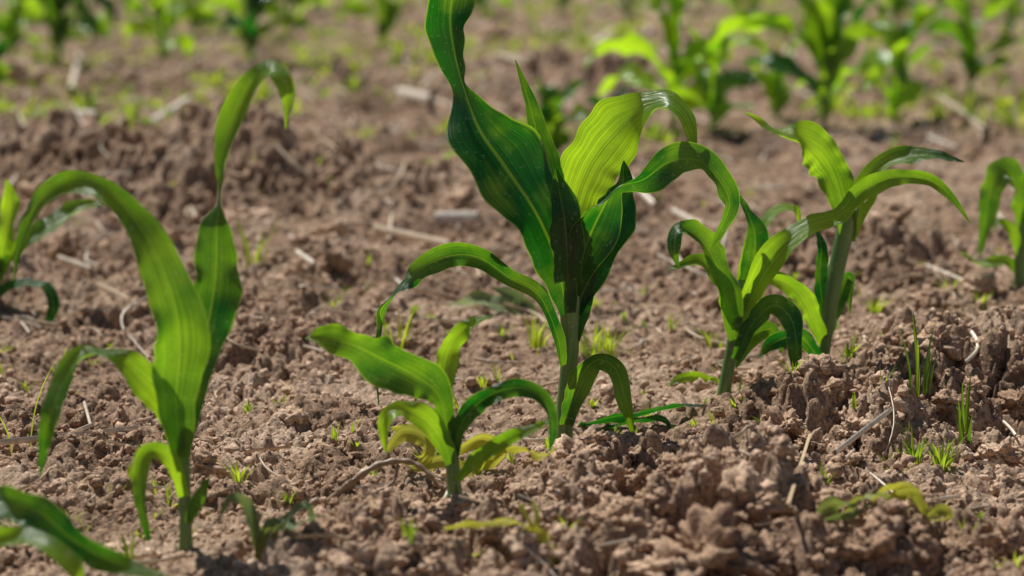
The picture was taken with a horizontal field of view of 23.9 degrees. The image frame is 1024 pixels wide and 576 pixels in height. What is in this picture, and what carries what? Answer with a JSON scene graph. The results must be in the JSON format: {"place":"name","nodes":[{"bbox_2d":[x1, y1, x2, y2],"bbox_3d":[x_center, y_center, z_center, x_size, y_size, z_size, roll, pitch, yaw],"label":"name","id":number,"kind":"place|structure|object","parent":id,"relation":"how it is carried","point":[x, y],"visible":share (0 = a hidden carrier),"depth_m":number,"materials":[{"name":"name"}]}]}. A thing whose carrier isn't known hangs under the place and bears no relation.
{"place":"outdoors","nodes":[
{"label":"outdoors","id":0,"kind":"place"},
{"bbox_2d":[310,2,315,11],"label":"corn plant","id":1,"kind":"object","parent":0,"point":[312,6],"visible":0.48,"depth_m":9.40,"materials":[{"name":"green plant"}]},
{"bbox_2d":[0,0,1023,575],"bbox_3d":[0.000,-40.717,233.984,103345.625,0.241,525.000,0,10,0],"label":"ground","id":2,"kind":"structure","parent":0,"point":[194,176],"depth_m":3.27,"materials":[{"name":"soil"}]},
{"bbox_2d":[0,37,12,83],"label":"corn plant","id":3,"kind":"object","parent":2,"relation":"on","point":[4,48],"visible":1,"depth_m":6.11,"materials":[{"name":"green plant"}]},
{"bbox_2d":[0,1,45,57],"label":"corn plant","id":4,"kind":"object","parent":2,"relation":"on","point":[14,21],"visible":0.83,"depth_m":7.39,"materials":[{"name":"green plant"}]},
{"bbox_2d":[0,362,54,454],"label":"grass tuft","id":5,"kind":"object","parent":2,"relation":"on","point":[33,416],"visible":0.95,"depth_m":2.42,"materials":[{"name":"green plant"}]},
{"bbox_2d":[20,3,42,25],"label":"corn plant","id":6,"kind":"object","parent":2,"relation":"on","point":[23,6],"visible":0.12,"depth_m":8.72,"materials":[{"name":"green plant"}]},
{"bbox_2d":[0,179,105,321],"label":"corn plant","id":7,"kind":"object","parent":2,"relation":"on","point":[10,207],"visible":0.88,"depth_m":3.27,"materials":[{"name":"green plant"}]},
{"bbox_2d":[0,0,109,69],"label":"corn plant","id":8,"kind":"object","parent":2,"relation":"on","point":[56,20],"visible":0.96,"depth_m":6.87,"materials":[{"name":"green plant"}]},
{"bbox_2d":[0,485,165,575],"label":"corn plant","id":9,"kind":"object","parent":2,"relation":"on","point":[55,534],"visible":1,"depth_m":1.88,"materials":[{"name":"green plant"}]},
{"bbox_2d":[71,0,119,36],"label":"corn plant","id":10,"kind":"object","parent":2,"relation":"on","point":[108,6],"visible":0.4,"depth_m":8.03,"materials":[{"name":"green plant"}]},
{"bbox_2d":[122,0,135,19],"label":"corn plant","id":11,"kind":"object","parent":2,"relation":"on","point":[129,7],"visible":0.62,"depth_m":9.16,"materials":[{"name":"green plant"}]},
{"bbox_2d":[13,60,293,551],"bbox_3d":[-0.303,0.041,2.060,0.239,0.467,0.102,-2,10,-10],"label":"corn plant","id":12,"kind":"object","parent":2,"relation":"on","point":[194,325],"visible":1,"depth_m":2.05,"materials":[{"name":"green plant"}]},
{"bbox_2d":[122,0,218,59],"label":"corn plant","id":13,"kind":"object","parent":2,"relation":"on","point":[185,43],"visible":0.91,"depth_m":7.22,"materials":[{"name":"green plant"}]},
{"bbox_2d":[167,0,225,35],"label":"corn plant","id":14,"kind":"object","parent":2,"relation":"on","point":[195,23],"visible":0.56,"depth_m":8.17,"materials":[{"name":"green plant"}]},
{"bbox_2d":[213,0,244,15],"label":"corn plant","id":15,"kind":"object","parent":2,"relation":"on","point":[242,3],"visible":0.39,"depth_m":9.07,"materials":[{"name":"green plant"}]},
{"bbox_2d":[212,455,255,483],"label":"grass tuft","id":16,"kind":"object","parent":2,"relation":"on","point":[236,475],"visible":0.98,"depth_m":2.33,"materials":[{"name":"green plant"}]},
{"bbox_2d":[147,0,324,66],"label":"corn plant","id":17,"kind":"object","parent":2,"relation":"on","point":[251,33],"visible":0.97,"depth_m":6.72,"materials":[{"name":"green plant"}]},
{"bbox_2d":[240,398,257,412],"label":"grass tuft","id":18,"kind":"object","parent":2,"relation":"on","point":[248,407],"visible":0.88,"depth_m":2.66,"materials":[{"name":"green plant"}]},
{"bbox_2d":[235,219,278,267],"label":"grass tuft","id":19,"kind":"object","parent":2,"relation":"on","point":[257,258],"visible":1,"depth_m":3.56,"materials":[{"name":"green plant"}]},
{"bbox_2d":[216,492,325,559],"bbox_3d":[-0.203,0.203,2.033,0.089,0.064,0.045,-2,10,-13],"label":"wilted seedling","id":20,"kind":"object","parent":2,"relation":"on","point":[259,535],"visible":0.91,"depth_m":2.04,"materials":[{"name":"green plant"}]},
{"bbox_2d":[270,393,288,403],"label":"grass tuft","id":21,"kind":"object","parent":2,"relation":"on","point":[282,400],"visible":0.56,"depth_m":2.67,"materials":[{"name":"green plant"}]},
{"bbox_2d":[273,487,295,506],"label":"grass tuft","id":22,"kind":"object","parent":2,"relation":"on","point":[285,497],"visible":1,"depth_m":2.29,"materials":[{"name":"green plant"}]},
{"bbox_2d":[264,0,332,37],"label":"corn plant","id":23,"kind":"object","parent":2,"relation":"on","point":[275,8],"visible":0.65,"depth_m":8.14,"materials":[{"name":"green plant"}]},
{"bbox_2d":[331,423,339,440],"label":"grass tuft","id":24,"kind":"object","parent":2,"relation":"on","point":[333,434],"visible":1,"depth_m":2.52,"materials":[{"name":"green plant"}]},
{"bbox_2d":[351,418,358,431],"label":"grass tuft","id":25,"kind":"object","parent":2,"relation":"on","point":[352,428],"visible":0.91,"depth_m":2.53,"materials":[{"name":"green plant"}]},
{"bbox_2d":[336,0,401,44],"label":"corn plant","id":26,"kind":"object","parent":2,"relation":"on","point":[388,12],"visible":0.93,"depth_m":7.77,"materials":[{"name":"green plant"}]},
{"bbox_2d":[310,458,446,505],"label":"dry stem","id":27,"kind":"object","parent":2,"relation":"on","point":[351,482],"visible":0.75,"depth_m":2.27,"materials":[{"name":"plant"}]},
{"bbox_2d":[382,310,417,348],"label":"grass tuft","id":28,"kind":"object","parent":2,"relation":"on","point":[406,332],"visible":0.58,"depth_m":3.00,"materials":[{"name":"green plant"}]},
{"bbox_2d":[399,516,420,543],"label":"grass tuft","id":29,"kind":"object","parent":2,"relation":"on","point":[409,531],"visible":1,"depth_m":2.00,"materials":[{"name":"green plant"}]},
{"bbox_2d":[406,443,438,471],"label":"grass tuft","id":30,"kind":"object","parent":2,"relation":"on","point":[435,452],"visible":0.24,"depth_m":2.37,"materials":[{"name":"green plant"}]},
{"bbox_2d":[305,315,557,497],"bbox_3d":[-0.072,0.133,2.203,0.227,0.216,0.089,0,10,0],"label":"corn plant","id":31,"kind":"object","parent":2,"relation":"on","point":[384,362],"visible":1,"depth_m":2.19,"materials":[{"name":"green plant"}]},
{"bbox_2d":[426,151,454,162],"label":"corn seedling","id":32,"kind":"object","parent":2,"relation":"on","point":[445,156],"visible":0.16,"depth_m":4.78,"materials":[{"name":"green plant"}]},
{"bbox_2d":[387,424,555,471],"bbox_3d":[-0.040,0.154,2.320,0.165,0.047,0.021,0,10,0],"label":"wilted leaf","id":33,"kind":"object","parent":2,"relation":"on","point":[414,434],"visible":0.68,"depth_m":2.31,"materials":[{"name":"yellow plant"}]},
{"bbox_2d":[460,454,485,476],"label":"grass tuft","id":34,"kind":"object","parent":2,"relation":"on","point":[476,472],"visible":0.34,"depth_m":2.32,"materials":[{"name":"green plant"}]},
{"bbox_2d":[476,373,487,387],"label":"grass tuft","id":35,"kind":"object","parent":2,"relation":"on","point":[481,381],"visible":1,"depth_m":2.76,"materials":[{"name":"green plant"}]},
{"bbox_2d":[444,287,537,314],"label":"wilted leaf","id":36,"kind":"object","parent":2,"relation":"on","point":[507,295],"visible":0.99,"depth_m":3.20,"materials":[{"name":"green plant"}]},
{"bbox_2d":[474,0,512,17],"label":"corn plant","id":37,"kind":"object","parent":2,"relation":"on","point":[483,4],"visible":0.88,"depth_m":9.07,"materials":[{"name":"green plant"}]},
{"bbox_2d":[444,500,555,567],"bbox_3d":[-0.009,0.209,1.995,0.096,0.067,0.027,0,10,0],"label":"wilted seedling","id":38,"kind":"object","parent":2,"relation":"on","point":[542,537],"visible":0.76,"depth_m":2.00,"materials":[{"name":"green plant"}]},
{"bbox_2d":[501,453,513,463],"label":"grass tuft","id":39,"kind":"object","parent":2,"relation":"on","point":[510,457],"visible":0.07,"depth_m":2.42,"materials":[{"name":"green plant"}]},
{"bbox_2d":[0,22,1023,575],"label":"soil clods","id":40,"kind":"object","parent":2,"relation":"on","point":[708,538],"visible":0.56,"depth_m":2.06,"materials":[{"name":"brown soil"}]},
{"bbox_2d":[0,17,1023,575],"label":"soil clods","id":41,"kind":"object","parent":2,"relation":"on","point":[926,547],"visible":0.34,"depth_m":2.39,"materials":[{"name":"brown soil"}]},
{"bbox_2d":[0,53,1023,575],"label":"soil crumbs","id":42,"kind":"object","parent":2,"relation":"on","point":[818,559],"visible":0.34,"depth_m":2.65,"materials":[{"name":"brown soil"}]},
{"bbox_2d":[0,0,1023,575],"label":"straw litter","id":43,"kind":"object","parent":2,"relation":"on","point":[468,218],"visible":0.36,"depth_m":4.17,"materials":[{"name":"beige plant"}]},
{"bbox_2d":[0,0,1023,570],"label":"weeds","id":44,"kind":"object","parent":2,"relation":"on","point":[656,128],"visible":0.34,"depth_m":6.29,"materials":[{"name":"green plant"}]},
{"bbox_2d":[522,314,550,348],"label":"grass tuft","id":45,"kind":"object","parent":2,"relation":"on","point":[537,340],"visible":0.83,"depth_m":2.99,"materials":[{"name":"green plant"}]},
{"bbox_2d":[376,0,739,438],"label":"corn plant","id":46,"kind":"object","parent":2,"relation":"on","point":[570,214],"visible":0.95,"depth_m":2.48,"materials":[{"name":"green plant"}]},
{"bbox_2d":[533,77,589,151],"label":"corn plant","id":47,"kind":"object","parent":2,"relation":"on","point":[552,97],"visible":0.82,"depth_m":4.96,"materials":[{"name":"green plant"}]},
{"bbox_2d":[557,0,569,14],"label":"corn plant","id":48,"kind":"object","parent":2,"relation":"on","point":[562,4],"visible":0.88,"depth_m":9.16,"materials":[{"name":"green plant"}]},
{"bbox_2d":[579,322,618,357],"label":"grass tuft","id":49,"kind":"object","parent":2,"relation":"on","point":[593,351],"visible":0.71,"depth_m":2.96,"materials":[{"name":"green plant"}]},
{"bbox_2d":[585,85,625,104],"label":"corn plant","id":50,"kind":"object","parent":2,"relation":"on","point":[594,99],"visible":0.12,"depth_m":4.87,"materials":[{"name":"green plant"}]},
{"bbox_2d":[588,322,632,355],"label":"grass tuft","id":51,"kind":"object","parent":2,"relation":"on","point":[606,339],"visible":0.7,"depth_m":2.98,"materials":[{"name":"green plant"}]},
{"bbox_2d":[594,0,645,25],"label":"corn plant","id":52,"kind":"object","parent":2,"relation":"on","point":[625,7],"visible":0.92,"depth_m":8.77,"materials":[{"name":"green plant"}]},
{"bbox_2d":[579,400,709,428],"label":"fallen corn leaf","id":53,"kind":"object","parent":2,"relation":"on","point":[619,418],"visible":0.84,"depth_m":2.64,"materials":[{"name":"green plant"}]},
{"bbox_2d":[583,0,792,131],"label":"corn plant","id":54,"kind":"object","parent":2,"relation":"on","point":[632,73],"visible":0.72,"depth_m":5.37,"materials":[{"name":"green plant"}]},
{"bbox_2d":[666,371,718,385],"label":"fallen corn leaf","id":55,"kind":"object","parent":2,"relation":"on","point":[691,376],"visible":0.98,"depth_m":2.77,"materials":[{"name":"green plant"}]},
{"bbox_2d":[684,0,713,10],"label":"corn plant","id":56,"kind":"object","parent":2,"relation":"on","point":[687,1],"visible":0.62,"depth_m":9.58,"materials":[{"name":"green plant"}]},
{"bbox_2d":[661,27,760,131],"bbox_3d":[0.447,-0.430,5.232,0.256,0.274,0.130,6,11,29],"label":"corn plant","id":57,"kind":"object","parent":2,"relation":"on","point":[712,85],"visible":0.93,"depth_m":5.21,"materials":[{"name":"green plant"}]},
{"bbox_2d":[715,0,778,34],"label":"corn plant","id":58,"kind":"object","parent":2,"relation":"on","point":[739,7],"visible":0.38,"depth_m":8.22,"materials":[{"name":"green plant"}]},
{"bbox_2d":[744,39,818,118],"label":"corn plant","id":59,"kind":"object","parent":2,"relation":"on","point":[776,88],"visible":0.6,"depth_m":5.58,"materials":[{"name":"green plant"}]},
{"bbox_2d":[772,354,806,373],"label":"grass tuft","id":60,"kind":"object","parent":2,"relation":"on","point":[792,368],"visible":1,"depth_m":2.57,"materials":[{"name":"green plant"}]},
{"bbox_2d":[735,0,892,128],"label":"corn plant","id":61,"kind":"object","parent":2,"relation":"on","point":[828,43],"visible":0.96,"depth_m":5.30,"materials":[{"name":"green plant"}]},
{"bbox_2d":[667,169,970,395],"bbox_3d":[0.338,0.016,2.678,0.341,0.295,0.111,0,10,0],"label":"corn plant","id":62,"kind":"object","parent":2,"relation":"on","point":[747,310],"visible":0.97,"depth_m":2.66,"materials":[{"name":"green plant"}]},
{"bbox_2d":[820,460,834,484],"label":"grass tuft","id":63,"kind":"object","parent":2,"relation":"on","point":[821,472],"visible":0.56,"depth_m":2.22,"materials":[{"name":"green plant"}]},
{"bbox_2d":[837,334,861,360],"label":"grass tuft","id":64,"kind":"object","parent":2,"relation":"on","point":[848,352],"visible":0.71,"depth_m":2.76,"materials":[{"name":"green plant"}]},
{"bbox_2d":[744,112,963,358],"bbox_3d":[0.380,-0.033,2.741,0.256,0.342,0.068,-4,11,-20],"label":"corn plant","id":65,"kind":"object","parent":2,"relation":"on","point":[828,168],"visible":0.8,"depth_m":2.73,"materials":[{"name":"green plant"}]},
{"bbox_2d":[843,5,867,27],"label":"corn plant","id":66,"kind":"object","parent":2,"relation":"on","point":[865,11],"visible":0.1,"depth_m":8.56,"materials":[{"name":"green plant"}]},
{"bbox_2d":[857,294,896,313],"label":"grass tuft","id":67,"kind":"object","parent":2,"relation":"on","point":[873,308],"visible":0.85,"depth_m":3.17,"materials":[{"name":"green plant"}]},
{"bbox_2d":[816,482,952,520],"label":"wilted leaf","id":68,"kind":"object","parent":2,"relation":"on","point":[904,491],"visible":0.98,"depth_m":2.06,"materials":[{"name":"yellow plant"}]},
{"bbox_2d":[852,0,948,121],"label":"corn plant","id":69,"kind":"object","parent":2,"relation":"on","point":[901,89],"visible":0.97,"depth_m":5.44,"materials":[{"name":"green plant"}]},
{"bbox_2d":[869,0,940,22],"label":"corn plant","id":70,"kind":"object","parent":2,"relation":"on","point":[897,7],"visible":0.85,"depth_m":8.75,"materials":[{"name":"green plant"}]},
{"bbox_2d":[889,425,933,464],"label":"grass tuft","id":71,"kind":"object","parent":2,"relation":"on","point":[918,453],"visible":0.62,"depth_m":2.43,"materials":[{"name":"green plant"}]},
{"bbox_2d":[899,311,935,396],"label":"grass tuft","id":72,"kind":"object","parent":2,"relation":"on","point":[928,362],"visible":1,"depth_m":2.53,"materials":[{"name":"green plant"}]},
{"bbox_2d":[924,432,969,472],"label":"grass tuft","id":73,"kind":"object","parent":2,"relation":"on","point":[939,458],"visible":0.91,"depth_m":2.40,"materials":[{"name":"green plant"}]},
{"bbox_2d":[937,275,966,287],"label":"grass tuft","id":74,"kind":"object","parent":2,"relation":"on","point":[945,284],"visible":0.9,"depth_m":3.26,"materials":[{"name":"green plant"}]},
{"bbox_2d":[935,0,969,16],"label":"corn plant","id":75,"kind":"object","parent":2,"relation":"on","point":[942,3],"visible":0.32,"depth_m":9.18,"materials":[{"name":"green plant"}]},
{"bbox_2d":[946,373,971,443],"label":"grass tuft","id":76,"kind":"object","parent":2,"relation":"on","point":[963,417],"visible":0.86,"depth_m":2.51,"materials":[{"name":"green plant"}]},
{"bbox_2d":[922,0,1023,96],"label":"corn plant","id":77,"kind":"object","parent":2,"relation":"on","point":[964,31],"visible":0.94,"depth_m":6.11,"materials":[{"name":"green plant"}]},
{"bbox_2d":[972,284,992,307],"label":"grass tuft","id":78,"kind":"object","parent":2,"relation":"on","point":[976,294],"visible":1,"depth_m":3.22,"materials":[{"name":"green plant"}]},
{"bbox_2d":[960,157,1023,290],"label":"corn plant","id":79,"kind":"object","parent":2,"relation":"on","point":[1002,173],"visible":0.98,"depth_m":3.30,"materials":[{"name":"green plant"}]},
{"bbox_2d":[1004,0,1023,34],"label":"corn plant","id":80,"kind":"object","parent":2,"relation":"on","point":[1014,12],"visible":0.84,"depth_m":8.34,"materials":[{"name":"green plant"}]}
]}

